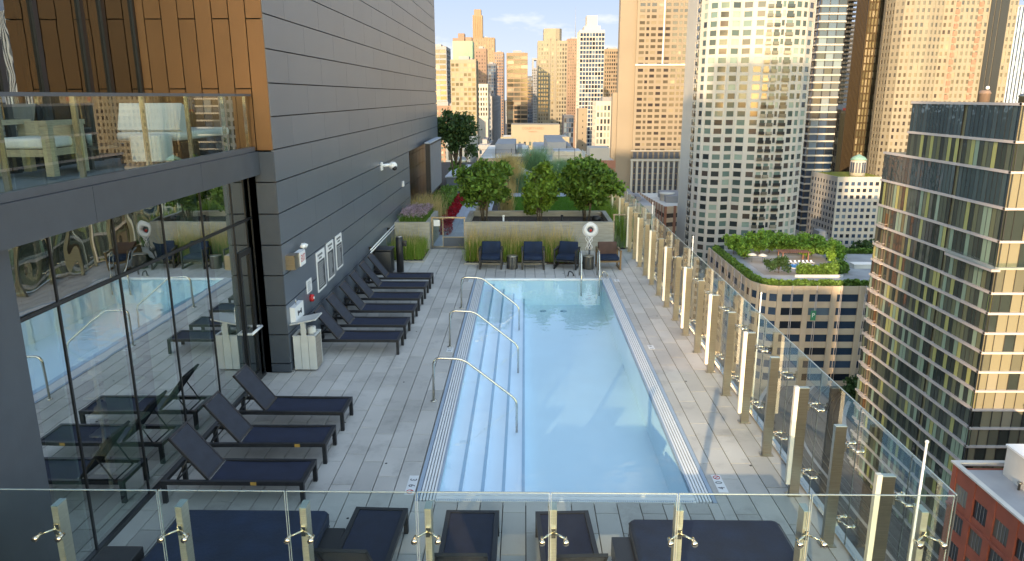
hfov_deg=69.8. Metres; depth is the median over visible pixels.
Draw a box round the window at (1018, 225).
[1011,210,1023,240]
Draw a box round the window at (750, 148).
[747,146,754,150]
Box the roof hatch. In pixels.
[850,262,870,268]
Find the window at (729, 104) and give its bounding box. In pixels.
[727,102,733,107]
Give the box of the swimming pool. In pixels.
[414,278,716,505]
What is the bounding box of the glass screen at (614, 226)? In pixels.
[613,214,627,248]
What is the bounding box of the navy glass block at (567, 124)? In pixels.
[562,115,573,147]
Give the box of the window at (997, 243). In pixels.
[993,243,1000,266]
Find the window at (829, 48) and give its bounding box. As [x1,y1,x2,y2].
[826,46,833,50]
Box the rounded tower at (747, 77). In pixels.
[673,0,816,327]
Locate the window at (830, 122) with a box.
[827,120,834,125]
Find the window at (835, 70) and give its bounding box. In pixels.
[833,68,840,73]
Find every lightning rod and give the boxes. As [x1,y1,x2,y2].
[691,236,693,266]
[751,292,761,407]
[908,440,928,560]
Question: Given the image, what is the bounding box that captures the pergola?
[776,249,810,259]
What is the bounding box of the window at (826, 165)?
[823,163,830,168]
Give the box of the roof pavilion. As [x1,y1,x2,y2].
[849,154,866,175]
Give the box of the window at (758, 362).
[754,358,760,365]
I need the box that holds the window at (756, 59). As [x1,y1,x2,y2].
[754,57,761,62]
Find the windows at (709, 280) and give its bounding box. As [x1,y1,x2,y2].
[705,257,725,349]
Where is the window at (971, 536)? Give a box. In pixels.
[968,528,981,555]
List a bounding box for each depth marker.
[404,475,418,494]
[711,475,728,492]
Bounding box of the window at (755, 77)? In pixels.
[752,75,759,80]
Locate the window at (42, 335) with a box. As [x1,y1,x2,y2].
[21,307,95,560]
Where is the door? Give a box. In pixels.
[237,247,262,377]
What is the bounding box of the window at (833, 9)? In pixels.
[830,7,837,12]
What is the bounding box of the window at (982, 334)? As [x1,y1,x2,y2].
[980,334,985,351]
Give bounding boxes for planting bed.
[394,251,582,263]
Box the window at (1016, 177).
[1005,174,1020,207]
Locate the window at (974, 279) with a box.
[972,266,977,284]
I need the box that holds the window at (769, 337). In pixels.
[765,334,772,340]
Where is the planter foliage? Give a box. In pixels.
[397,204,433,221]
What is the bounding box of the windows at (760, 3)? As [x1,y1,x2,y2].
[684,0,813,319]
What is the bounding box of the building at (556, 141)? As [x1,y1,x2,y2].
[532,135,571,160]
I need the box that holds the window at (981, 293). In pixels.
[977,290,983,307]
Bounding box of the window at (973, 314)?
[970,308,975,324]
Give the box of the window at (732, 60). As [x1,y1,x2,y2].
[730,58,736,62]
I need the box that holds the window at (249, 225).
[247,219,264,373]
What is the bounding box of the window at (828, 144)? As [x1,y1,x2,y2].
[825,142,832,147]
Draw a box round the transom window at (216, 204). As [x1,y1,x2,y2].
[200,184,232,235]
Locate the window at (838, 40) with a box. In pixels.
[836,38,843,43]
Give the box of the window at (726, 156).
[723,154,729,159]
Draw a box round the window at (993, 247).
[989,241,995,265]
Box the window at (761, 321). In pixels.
[757,319,763,326]
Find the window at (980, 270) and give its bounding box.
[976,268,982,285]
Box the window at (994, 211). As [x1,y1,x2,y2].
[988,208,996,237]
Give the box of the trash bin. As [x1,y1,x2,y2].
[289,312,322,368]
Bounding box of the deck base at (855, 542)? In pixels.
[423,240,864,560]
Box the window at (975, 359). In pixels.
[973,351,978,367]
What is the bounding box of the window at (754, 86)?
[752,84,759,89]
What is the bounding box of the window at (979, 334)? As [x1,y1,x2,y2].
[976,332,981,348]
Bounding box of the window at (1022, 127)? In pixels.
[1016,106,1023,140]
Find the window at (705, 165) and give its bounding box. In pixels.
[702,162,707,167]
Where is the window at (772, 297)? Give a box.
[769,294,776,300]
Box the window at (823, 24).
[820,22,827,27]
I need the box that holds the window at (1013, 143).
[1009,143,1016,170]
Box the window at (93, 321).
[60,279,148,546]
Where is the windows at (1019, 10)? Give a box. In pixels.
[1008,10,1023,102]
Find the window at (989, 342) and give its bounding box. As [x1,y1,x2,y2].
[982,335,993,350]
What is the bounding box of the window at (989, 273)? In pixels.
[985,271,991,289]
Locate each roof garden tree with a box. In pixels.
[722,233,743,253]
[736,230,754,245]
[737,241,752,257]
[745,230,772,253]
[759,228,783,252]
[763,255,791,273]
[777,232,800,253]
[786,232,802,249]
[796,240,814,256]
[798,231,825,256]
[813,237,841,258]
[824,241,847,261]
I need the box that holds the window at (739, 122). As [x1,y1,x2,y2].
[737,120,744,124]
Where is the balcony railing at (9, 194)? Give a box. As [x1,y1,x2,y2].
[0,92,254,203]
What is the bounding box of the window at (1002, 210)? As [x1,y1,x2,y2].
[998,210,1006,240]
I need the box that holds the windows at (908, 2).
[868,0,1017,176]
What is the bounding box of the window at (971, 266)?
[968,264,973,282]
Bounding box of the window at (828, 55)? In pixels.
[826,53,833,58]
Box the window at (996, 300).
[988,295,1000,311]
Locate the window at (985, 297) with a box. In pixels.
[982,292,987,309]
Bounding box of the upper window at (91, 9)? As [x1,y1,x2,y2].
[83,0,117,155]
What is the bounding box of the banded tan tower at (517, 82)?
[506,51,527,134]
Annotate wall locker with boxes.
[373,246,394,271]
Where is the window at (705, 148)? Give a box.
[703,145,708,150]
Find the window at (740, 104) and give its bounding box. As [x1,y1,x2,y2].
[738,102,745,107]
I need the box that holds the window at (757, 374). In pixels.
[753,370,759,378]
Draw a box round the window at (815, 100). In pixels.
[813,98,820,103]
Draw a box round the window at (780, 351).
[777,348,797,354]
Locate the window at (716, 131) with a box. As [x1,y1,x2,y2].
[713,129,720,133]
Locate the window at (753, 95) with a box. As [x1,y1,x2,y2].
[751,93,758,98]
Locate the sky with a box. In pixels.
[434,0,1023,99]
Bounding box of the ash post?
[396,236,406,271]
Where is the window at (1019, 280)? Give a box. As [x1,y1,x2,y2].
[1013,270,1023,291]
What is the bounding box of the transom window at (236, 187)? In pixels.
[230,180,244,222]
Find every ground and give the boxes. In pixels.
[426,162,624,248]
[505,100,853,437]
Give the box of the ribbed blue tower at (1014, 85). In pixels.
[1004,5,1023,102]
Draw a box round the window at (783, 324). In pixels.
[779,321,800,327]
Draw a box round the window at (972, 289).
[969,287,974,303]
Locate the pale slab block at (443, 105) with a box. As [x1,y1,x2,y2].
[437,102,450,161]
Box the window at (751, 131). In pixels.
[748,129,755,133]
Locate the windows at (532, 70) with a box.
[532,70,536,122]
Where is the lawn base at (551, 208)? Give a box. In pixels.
[511,197,593,210]
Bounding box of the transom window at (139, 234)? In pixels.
[113,205,164,272]
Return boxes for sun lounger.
[160,421,317,503]
[202,390,336,463]
[232,364,353,430]
[313,305,403,354]
[314,507,408,560]
[321,292,410,338]
[334,280,417,323]
[344,270,423,310]
[354,261,428,298]
[363,253,433,288]
[434,510,498,560]
[535,510,608,560]
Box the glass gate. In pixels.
[431,217,464,247]
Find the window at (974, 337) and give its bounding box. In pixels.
[971,330,976,346]
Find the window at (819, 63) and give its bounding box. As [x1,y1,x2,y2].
[816,61,823,66]
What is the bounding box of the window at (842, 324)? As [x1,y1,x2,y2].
[834,321,854,328]
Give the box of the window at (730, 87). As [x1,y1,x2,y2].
[728,85,734,89]
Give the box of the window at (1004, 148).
[999,143,1007,169]
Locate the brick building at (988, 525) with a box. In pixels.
[938,460,1023,560]
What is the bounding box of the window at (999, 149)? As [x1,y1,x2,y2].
[995,142,1002,168]
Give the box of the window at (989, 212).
[984,207,991,235]
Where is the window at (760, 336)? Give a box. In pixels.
[756,332,762,339]
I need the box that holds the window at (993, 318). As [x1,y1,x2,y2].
[985,315,997,331]
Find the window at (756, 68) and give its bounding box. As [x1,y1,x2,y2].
[753,66,760,71]
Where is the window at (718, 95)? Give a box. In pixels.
[716,93,723,98]
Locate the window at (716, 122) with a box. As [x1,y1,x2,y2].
[714,120,721,124]
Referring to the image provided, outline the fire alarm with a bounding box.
[309,294,314,301]
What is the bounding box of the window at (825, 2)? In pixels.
[822,0,829,4]
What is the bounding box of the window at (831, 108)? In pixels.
[829,106,836,110]
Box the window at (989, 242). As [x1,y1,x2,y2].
[984,240,991,263]
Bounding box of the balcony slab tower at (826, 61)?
[795,0,847,249]
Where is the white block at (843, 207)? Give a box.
[806,171,881,247]
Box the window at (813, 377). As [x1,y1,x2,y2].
[801,374,820,380]
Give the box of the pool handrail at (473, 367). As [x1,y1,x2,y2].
[431,357,517,432]
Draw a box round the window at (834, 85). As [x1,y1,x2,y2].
[831,83,838,88]
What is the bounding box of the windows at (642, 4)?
[640,3,687,149]
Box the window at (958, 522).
[950,511,962,536]
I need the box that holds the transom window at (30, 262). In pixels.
[8,238,55,316]
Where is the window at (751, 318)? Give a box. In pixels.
[749,316,753,323]
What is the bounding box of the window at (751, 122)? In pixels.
[749,120,756,124]
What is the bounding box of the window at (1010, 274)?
[1002,270,1015,291]
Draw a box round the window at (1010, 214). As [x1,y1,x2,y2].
[1000,210,1014,240]
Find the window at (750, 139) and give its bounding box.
[748,137,755,142]
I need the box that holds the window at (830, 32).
[828,30,835,35]
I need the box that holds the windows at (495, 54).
[495,54,502,134]
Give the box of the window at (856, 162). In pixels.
[855,162,860,172]
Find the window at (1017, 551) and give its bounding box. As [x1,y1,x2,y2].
[1014,538,1023,560]
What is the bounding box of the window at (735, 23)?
[732,21,739,26]
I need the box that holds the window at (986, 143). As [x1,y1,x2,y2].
[981,141,988,166]
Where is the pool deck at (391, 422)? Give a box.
[108,249,852,560]
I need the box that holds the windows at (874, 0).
[854,0,884,161]
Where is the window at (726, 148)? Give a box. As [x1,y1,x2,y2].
[724,146,730,150]
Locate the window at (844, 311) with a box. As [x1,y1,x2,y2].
[835,308,856,314]
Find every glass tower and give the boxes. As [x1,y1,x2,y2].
[450,56,478,144]
[575,15,604,152]
[847,101,1023,560]
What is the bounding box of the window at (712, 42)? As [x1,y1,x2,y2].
[710,40,715,44]
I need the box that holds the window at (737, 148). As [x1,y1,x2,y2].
[735,146,742,150]
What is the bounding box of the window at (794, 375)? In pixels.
[778,374,795,379]
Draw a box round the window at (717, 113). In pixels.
[714,111,722,116]
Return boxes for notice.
[306,278,311,293]
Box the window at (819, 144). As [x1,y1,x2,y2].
[817,142,824,147]
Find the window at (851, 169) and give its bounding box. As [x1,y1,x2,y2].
[850,162,854,172]
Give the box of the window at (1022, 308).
[1021,295,1023,311]
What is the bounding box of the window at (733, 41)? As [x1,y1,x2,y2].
[731,39,737,44]
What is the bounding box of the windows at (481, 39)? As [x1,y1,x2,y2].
[473,39,492,60]
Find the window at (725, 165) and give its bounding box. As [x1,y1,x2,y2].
[723,163,729,167]
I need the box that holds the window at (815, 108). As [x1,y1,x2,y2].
[812,106,819,110]
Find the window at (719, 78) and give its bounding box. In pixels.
[717,76,724,80]
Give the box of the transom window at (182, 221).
[161,193,202,252]
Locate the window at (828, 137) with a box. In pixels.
[826,135,833,139]
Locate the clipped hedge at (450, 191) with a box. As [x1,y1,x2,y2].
[425,184,457,214]
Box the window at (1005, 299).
[999,295,1011,311]
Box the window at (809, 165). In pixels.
[807,163,813,168]
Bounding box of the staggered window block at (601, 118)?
[591,97,610,147]
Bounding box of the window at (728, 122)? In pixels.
[726,120,732,124]
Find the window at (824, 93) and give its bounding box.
[822,91,829,96]
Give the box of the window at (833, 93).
[830,91,837,96]
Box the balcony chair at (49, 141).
[0,119,89,176]
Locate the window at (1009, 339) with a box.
[1003,335,1015,351]
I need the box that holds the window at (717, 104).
[715,102,722,107]
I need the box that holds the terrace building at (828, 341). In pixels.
[703,247,872,398]
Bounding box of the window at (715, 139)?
[713,137,720,142]
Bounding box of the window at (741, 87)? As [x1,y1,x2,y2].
[739,84,746,89]
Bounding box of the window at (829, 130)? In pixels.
[827,128,834,132]
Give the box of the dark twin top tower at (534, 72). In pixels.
[532,58,536,122]
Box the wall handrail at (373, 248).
[369,224,394,253]
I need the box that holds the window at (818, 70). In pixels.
[816,68,823,73]
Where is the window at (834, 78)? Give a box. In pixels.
[832,76,839,81]
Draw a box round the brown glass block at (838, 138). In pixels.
[831,104,845,171]
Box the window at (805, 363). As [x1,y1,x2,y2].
[802,361,823,367]
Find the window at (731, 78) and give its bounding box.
[729,76,735,80]
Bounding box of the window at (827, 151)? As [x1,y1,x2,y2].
[824,149,831,154]
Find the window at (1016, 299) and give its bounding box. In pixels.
[1010,295,1022,311]
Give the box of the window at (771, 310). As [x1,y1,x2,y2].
[768,307,775,314]
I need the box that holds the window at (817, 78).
[815,76,822,81]
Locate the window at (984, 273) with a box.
[980,269,986,287]
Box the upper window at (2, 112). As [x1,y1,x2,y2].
[0,86,13,169]
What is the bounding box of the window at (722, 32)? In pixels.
[720,30,727,35]
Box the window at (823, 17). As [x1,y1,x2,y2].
[821,15,828,20]
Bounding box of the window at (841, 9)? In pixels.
[839,7,846,12]
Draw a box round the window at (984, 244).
[980,239,986,261]
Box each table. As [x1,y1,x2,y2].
[43,143,127,169]
[91,546,143,560]
[506,254,517,269]
[583,254,593,269]
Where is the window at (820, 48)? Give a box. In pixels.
[818,46,825,50]
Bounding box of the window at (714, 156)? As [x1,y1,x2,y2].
[712,154,719,159]
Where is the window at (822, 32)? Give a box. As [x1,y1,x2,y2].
[819,30,826,35]
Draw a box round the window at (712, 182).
[710,180,717,184]
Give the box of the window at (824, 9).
[821,7,829,12]
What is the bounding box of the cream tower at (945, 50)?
[866,0,1019,176]
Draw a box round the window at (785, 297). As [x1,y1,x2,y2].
[782,294,803,301]
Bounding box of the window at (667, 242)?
[665,240,671,244]
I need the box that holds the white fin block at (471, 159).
[446,134,477,161]
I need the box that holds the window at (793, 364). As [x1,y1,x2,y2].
[779,361,796,367]
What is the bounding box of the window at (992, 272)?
[989,272,996,290]
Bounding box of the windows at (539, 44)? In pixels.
[539,44,566,134]
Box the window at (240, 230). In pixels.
[234,222,258,373]
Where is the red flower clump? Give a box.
[439,222,452,234]
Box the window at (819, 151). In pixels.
[816,149,823,154]
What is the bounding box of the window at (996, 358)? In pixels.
[989,354,1001,370]
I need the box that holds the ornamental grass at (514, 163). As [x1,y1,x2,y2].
[492,152,529,192]
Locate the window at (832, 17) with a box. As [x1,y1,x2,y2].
[829,15,837,20]
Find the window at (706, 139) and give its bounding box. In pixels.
[704,137,709,141]
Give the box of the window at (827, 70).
[824,68,831,73]
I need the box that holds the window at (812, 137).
[809,135,816,139]
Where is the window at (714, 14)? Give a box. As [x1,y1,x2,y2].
[711,12,717,17]
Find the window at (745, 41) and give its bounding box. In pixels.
[742,39,750,44]
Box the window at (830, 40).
[827,38,834,43]
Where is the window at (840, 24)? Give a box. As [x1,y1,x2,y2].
[837,22,844,27]
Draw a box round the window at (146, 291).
[121,258,184,491]
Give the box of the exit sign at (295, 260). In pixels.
[285,243,307,269]
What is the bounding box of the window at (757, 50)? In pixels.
[754,48,761,53]
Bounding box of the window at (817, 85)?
[814,83,821,88]
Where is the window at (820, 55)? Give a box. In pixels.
[817,53,824,58]
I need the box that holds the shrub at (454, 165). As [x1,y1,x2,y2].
[448,161,464,171]
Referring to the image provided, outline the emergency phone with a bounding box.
[290,299,303,322]
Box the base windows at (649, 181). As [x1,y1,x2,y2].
[633,180,675,192]
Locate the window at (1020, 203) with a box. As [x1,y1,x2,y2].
[1016,174,1023,207]
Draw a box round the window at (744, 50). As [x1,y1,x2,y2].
[742,48,749,53]
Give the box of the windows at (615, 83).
[604,52,617,91]
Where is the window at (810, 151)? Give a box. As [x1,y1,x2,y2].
[808,149,815,154]
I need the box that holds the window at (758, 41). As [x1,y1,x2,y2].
[755,39,762,44]
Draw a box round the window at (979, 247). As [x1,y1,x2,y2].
[976,237,982,260]
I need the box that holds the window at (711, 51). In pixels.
[709,49,714,54]
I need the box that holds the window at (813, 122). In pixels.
[811,120,818,125]
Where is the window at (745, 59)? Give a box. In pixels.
[741,57,748,62]
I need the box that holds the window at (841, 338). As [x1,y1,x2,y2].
[832,335,853,341]
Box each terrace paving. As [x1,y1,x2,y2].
[431,193,565,248]
[742,258,851,274]
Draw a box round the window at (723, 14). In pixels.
[721,11,728,16]
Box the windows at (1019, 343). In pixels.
[964,335,1023,467]
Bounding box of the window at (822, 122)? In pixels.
[819,120,826,125]
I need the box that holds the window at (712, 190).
[710,188,717,192]
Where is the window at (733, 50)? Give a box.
[730,48,737,53]
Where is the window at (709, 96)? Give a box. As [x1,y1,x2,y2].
[706,93,712,98]
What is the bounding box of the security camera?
[381,162,396,170]
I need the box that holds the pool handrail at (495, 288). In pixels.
[459,277,519,330]
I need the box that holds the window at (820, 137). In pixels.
[818,135,825,139]
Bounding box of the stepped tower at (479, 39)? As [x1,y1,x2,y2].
[472,9,494,63]
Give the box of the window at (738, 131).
[736,129,743,133]
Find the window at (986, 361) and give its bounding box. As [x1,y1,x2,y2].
[979,354,990,370]
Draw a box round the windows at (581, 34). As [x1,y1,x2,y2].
[580,33,604,150]
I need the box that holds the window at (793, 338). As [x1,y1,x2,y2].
[778,334,799,341]
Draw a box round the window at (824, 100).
[821,98,828,103]
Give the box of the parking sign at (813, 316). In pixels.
[810,311,815,320]
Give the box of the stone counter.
[445,164,470,193]
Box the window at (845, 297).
[836,294,857,301]
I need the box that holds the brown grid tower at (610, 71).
[603,47,617,96]
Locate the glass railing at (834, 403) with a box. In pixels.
[757,385,934,560]
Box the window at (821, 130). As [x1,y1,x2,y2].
[818,128,825,132]
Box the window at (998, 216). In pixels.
[993,209,1001,238]
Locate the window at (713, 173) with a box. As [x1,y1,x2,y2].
[711,171,718,176]
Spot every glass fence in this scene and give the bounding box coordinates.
[0,488,954,560]
[579,149,957,560]
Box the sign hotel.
[500,123,568,149]
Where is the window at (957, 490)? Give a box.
[954,483,967,507]
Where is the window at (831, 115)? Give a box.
[828,113,835,118]
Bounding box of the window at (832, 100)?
[830,98,837,103]
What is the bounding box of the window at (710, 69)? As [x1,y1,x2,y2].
[708,67,713,71]
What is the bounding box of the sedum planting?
[492,161,554,172]
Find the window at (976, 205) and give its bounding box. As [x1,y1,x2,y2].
[971,204,978,231]
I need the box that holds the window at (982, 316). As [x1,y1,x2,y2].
[979,312,984,329]
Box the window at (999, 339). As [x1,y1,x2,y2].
[993,335,1004,351]
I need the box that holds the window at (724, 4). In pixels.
[721,2,729,7]
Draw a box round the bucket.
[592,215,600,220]
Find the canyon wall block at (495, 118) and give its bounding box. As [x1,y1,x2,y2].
[490,93,500,144]
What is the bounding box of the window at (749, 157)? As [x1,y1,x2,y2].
[747,155,753,159]
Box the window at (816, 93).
[813,91,821,96]
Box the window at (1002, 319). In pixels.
[996,315,1007,331]
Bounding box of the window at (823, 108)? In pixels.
[821,106,827,110]
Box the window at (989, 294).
[986,294,992,311]
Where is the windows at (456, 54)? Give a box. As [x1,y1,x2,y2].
[453,43,473,59]
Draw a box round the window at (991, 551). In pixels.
[988,547,1002,560]
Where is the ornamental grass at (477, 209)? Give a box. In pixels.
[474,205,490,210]
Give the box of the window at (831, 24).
[829,22,836,27]
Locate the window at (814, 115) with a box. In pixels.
[811,113,818,118]
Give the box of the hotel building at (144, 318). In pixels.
[0,0,437,560]
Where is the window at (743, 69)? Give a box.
[740,66,748,71]
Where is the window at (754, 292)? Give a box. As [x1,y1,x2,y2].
[752,290,756,297]
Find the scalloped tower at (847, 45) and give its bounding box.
[838,0,856,103]
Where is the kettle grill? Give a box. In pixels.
[457,157,466,165]
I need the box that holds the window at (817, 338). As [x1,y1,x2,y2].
[805,335,826,341]
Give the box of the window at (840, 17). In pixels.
[838,15,845,20]
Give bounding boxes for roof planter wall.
[795,275,843,276]
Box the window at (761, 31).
[756,29,763,34]
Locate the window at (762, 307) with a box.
[758,305,764,313]
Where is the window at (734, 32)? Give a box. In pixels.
[732,30,738,35]
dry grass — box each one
[386,220,431,258]
[410,191,448,229]
[462,220,582,261]
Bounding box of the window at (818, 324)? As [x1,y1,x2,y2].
[806,321,827,327]
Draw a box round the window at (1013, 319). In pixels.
[1006,315,1018,331]
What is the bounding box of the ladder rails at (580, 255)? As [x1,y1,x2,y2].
[579,250,599,295]
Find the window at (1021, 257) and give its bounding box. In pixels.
[1018,243,1023,266]
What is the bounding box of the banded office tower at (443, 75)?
[435,44,450,102]
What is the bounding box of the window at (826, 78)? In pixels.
[823,76,830,81]
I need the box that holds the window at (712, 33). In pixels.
[710,30,716,35]
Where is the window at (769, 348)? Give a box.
[764,347,771,353]
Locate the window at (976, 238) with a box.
[971,236,978,258]
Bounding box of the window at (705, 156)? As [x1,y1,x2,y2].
[703,154,708,158]
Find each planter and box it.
[394,211,438,248]
[465,211,613,250]
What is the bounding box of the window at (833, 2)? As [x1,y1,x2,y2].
[831,0,838,4]
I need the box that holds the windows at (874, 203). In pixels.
[807,176,876,242]
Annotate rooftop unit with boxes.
[977,86,990,101]
[1018,94,1023,102]
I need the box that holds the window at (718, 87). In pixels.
[716,85,723,89]
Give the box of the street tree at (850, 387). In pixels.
[839,374,857,408]
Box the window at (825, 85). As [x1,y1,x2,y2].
[823,83,830,88]
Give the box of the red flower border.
[438,193,462,224]
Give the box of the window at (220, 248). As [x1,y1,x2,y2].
[205,228,245,404]
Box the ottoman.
[129,134,173,163]
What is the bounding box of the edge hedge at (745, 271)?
[712,244,868,285]
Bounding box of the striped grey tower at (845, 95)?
[843,24,854,103]
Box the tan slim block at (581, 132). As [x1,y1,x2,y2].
[576,108,586,150]
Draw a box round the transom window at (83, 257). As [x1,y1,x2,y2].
[49,219,117,299]
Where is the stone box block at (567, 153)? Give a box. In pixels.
[552,148,585,160]
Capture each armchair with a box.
[479,241,502,269]
[521,241,544,269]
[553,241,580,269]
[595,242,621,269]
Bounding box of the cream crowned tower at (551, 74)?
[537,28,566,134]
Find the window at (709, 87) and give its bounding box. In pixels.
[707,85,712,89]
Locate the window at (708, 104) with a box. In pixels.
[706,102,711,107]
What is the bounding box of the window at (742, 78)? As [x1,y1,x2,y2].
[740,75,747,80]
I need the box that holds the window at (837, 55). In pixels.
[834,53,841,58]
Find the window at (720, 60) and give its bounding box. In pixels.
[718,58,725,62]
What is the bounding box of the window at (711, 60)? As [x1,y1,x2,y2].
[708,58,714,63]
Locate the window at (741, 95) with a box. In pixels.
[738,93,746,98]
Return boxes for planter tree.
[451,157,514,220]
[520,159,561,220]
[555,153,628,220]
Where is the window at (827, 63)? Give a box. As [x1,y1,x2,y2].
[825,61,832,66]
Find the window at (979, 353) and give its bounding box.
[977,353,982,370]
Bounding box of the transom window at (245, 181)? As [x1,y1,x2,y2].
[243,179,250,217]
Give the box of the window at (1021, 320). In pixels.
[1017,315,1023,331]
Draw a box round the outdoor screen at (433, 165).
[425,137,441,200]
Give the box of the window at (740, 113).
[737,111,744,116]
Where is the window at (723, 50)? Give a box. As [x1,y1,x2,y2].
[718,48,726,53]
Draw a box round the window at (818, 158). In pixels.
[816,156,822,161]
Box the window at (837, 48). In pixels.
[835,45,842,50]
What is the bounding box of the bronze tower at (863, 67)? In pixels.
[839,0,884,171]
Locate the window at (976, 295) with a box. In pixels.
[973,289,978,305]
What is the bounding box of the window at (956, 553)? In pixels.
[946,538,958,560]
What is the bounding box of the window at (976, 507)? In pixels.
[972,500,987,526]
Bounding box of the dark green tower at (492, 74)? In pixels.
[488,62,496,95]
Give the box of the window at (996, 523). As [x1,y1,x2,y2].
[992,518,1008,546]
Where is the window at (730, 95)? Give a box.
[727,93,734,98]
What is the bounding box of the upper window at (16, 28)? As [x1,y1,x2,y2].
[0,0,46,167]
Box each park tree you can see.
[846,239,872,248]
[849,238,873,248]
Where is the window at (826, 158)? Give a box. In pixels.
[824,156,831,161]
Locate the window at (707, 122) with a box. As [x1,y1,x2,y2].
[705,120,710,124]
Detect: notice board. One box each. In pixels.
[315,247,326,292]
[326,239,334,280]
[335,233,342,269]
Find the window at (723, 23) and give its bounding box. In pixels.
[720,21,728,26]
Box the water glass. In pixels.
[85,134,92,145]
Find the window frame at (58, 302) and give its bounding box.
[20,178,266,560]
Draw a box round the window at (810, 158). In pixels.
[807,156,814,161]
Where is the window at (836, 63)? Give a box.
[833,61,840,66]
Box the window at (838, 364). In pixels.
[829,361,850,367]
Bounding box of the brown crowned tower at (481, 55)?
[475,46,487,83]
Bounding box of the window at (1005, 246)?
[996,243,1009,266]
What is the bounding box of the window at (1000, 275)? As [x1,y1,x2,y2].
[992,270,1004,291]
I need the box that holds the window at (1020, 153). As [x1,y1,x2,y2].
[1011,143,1023,170]
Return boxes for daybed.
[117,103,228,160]
[141,510,344,560]
[611,519,793,560]
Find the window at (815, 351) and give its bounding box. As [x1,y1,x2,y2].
[804,348,824,354]
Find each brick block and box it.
[587,146,615,170]
[638,190,677,288]
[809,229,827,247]
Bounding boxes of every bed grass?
[388,235,430,259]
[461,234,577,262]
[593,197,632,247]
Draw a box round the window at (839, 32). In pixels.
[836,30,844,35]
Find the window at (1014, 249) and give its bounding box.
[1007,243,1020,266]
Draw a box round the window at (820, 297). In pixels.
[809,294,830,301]
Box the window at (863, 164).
[861,162,865,172]
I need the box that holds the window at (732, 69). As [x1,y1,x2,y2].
[729,67,736,71]
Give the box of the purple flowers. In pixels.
[399,202,432,217]
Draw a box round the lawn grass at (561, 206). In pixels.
[511,195,595,210]
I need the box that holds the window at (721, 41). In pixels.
[719,39,726,44]
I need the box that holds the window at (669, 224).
[666,222,672,226]
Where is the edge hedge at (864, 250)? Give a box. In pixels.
[815,247,872,253]
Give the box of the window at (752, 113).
[750,111,757,116]
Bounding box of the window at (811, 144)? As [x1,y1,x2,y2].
[809,142,816,147]
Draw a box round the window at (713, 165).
[711,163,718,167]
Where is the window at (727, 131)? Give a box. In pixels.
[725,129,731,133]
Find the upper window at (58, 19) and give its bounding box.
[36,0,97,162]
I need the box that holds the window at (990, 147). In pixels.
[985,141,992,167]
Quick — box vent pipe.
[1017,481,1022,490]
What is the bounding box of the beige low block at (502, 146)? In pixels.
[477,139,528,160]
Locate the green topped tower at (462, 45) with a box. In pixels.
[452,33,474,59]
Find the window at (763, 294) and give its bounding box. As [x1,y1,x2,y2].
[759,292,766,299]
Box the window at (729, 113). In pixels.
[726,111,732,116]
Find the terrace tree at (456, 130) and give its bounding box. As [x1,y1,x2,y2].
[436,107,481,175]
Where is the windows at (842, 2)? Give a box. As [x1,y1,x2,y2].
[796,0,847,230]
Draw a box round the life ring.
[583,222,597,253]
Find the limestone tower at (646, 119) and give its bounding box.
[610,0,687,192]
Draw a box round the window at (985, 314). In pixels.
[983,314,989,331]
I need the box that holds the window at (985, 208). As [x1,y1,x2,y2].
[980,206,987,234]
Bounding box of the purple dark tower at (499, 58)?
[494,51,504,136]
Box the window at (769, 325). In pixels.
[767,320,774,327]
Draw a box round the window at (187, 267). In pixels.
[168,241,219,436]
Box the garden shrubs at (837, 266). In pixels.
[795,259,849,274]
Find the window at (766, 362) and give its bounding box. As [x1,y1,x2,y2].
[763,360,768,366]
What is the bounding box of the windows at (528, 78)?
[528,78,532,121]
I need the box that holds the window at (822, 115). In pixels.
[820,113,827,118]
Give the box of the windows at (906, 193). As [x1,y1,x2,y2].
[848,133,979,560]
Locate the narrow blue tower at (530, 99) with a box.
[528,76,532,122]
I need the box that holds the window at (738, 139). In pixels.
[735,137,742,142]
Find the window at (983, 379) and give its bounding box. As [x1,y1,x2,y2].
[976,374,987,389]
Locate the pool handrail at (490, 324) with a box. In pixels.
[447,310,518,372]
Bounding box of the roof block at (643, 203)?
[626,189,654,253]
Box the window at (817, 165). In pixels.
[815,163,822,168]
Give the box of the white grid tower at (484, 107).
[479,84,489,143]
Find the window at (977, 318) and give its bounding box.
[974,310,980,327]
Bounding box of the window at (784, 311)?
[780,308,801,314]
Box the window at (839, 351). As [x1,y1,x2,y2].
[831,348,851,354]
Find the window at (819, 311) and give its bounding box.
[808,308,828,314]
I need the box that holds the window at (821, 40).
[819,38,826,43]
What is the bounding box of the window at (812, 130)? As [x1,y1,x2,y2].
[810,128,817,132]
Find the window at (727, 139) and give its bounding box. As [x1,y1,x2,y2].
[724,137,731,142]
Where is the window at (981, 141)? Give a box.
[977,140,983,165]
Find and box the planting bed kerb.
[394,249,545,264]
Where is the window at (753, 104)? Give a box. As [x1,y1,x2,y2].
[750,102,757,107]
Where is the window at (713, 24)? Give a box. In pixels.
[711,21,716,26]
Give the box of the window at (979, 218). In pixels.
[975,205,983,233]
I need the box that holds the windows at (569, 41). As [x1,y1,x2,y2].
[568,41,575,124]
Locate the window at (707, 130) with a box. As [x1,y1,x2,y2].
[704,128,709,133]
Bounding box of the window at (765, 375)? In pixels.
[762,373,767,379]
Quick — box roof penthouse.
[1003,444,1023,490]
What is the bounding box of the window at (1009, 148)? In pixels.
[1004,143,1012,169]
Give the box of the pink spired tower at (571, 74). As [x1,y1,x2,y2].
[566,15,576,147]
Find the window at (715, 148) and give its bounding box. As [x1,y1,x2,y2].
[712,146,719,150]
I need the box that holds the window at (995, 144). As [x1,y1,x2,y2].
[990,142,997,167]
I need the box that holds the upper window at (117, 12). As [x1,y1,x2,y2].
[103,0,139,142]
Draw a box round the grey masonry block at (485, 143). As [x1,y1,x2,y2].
[478,137,493,157]

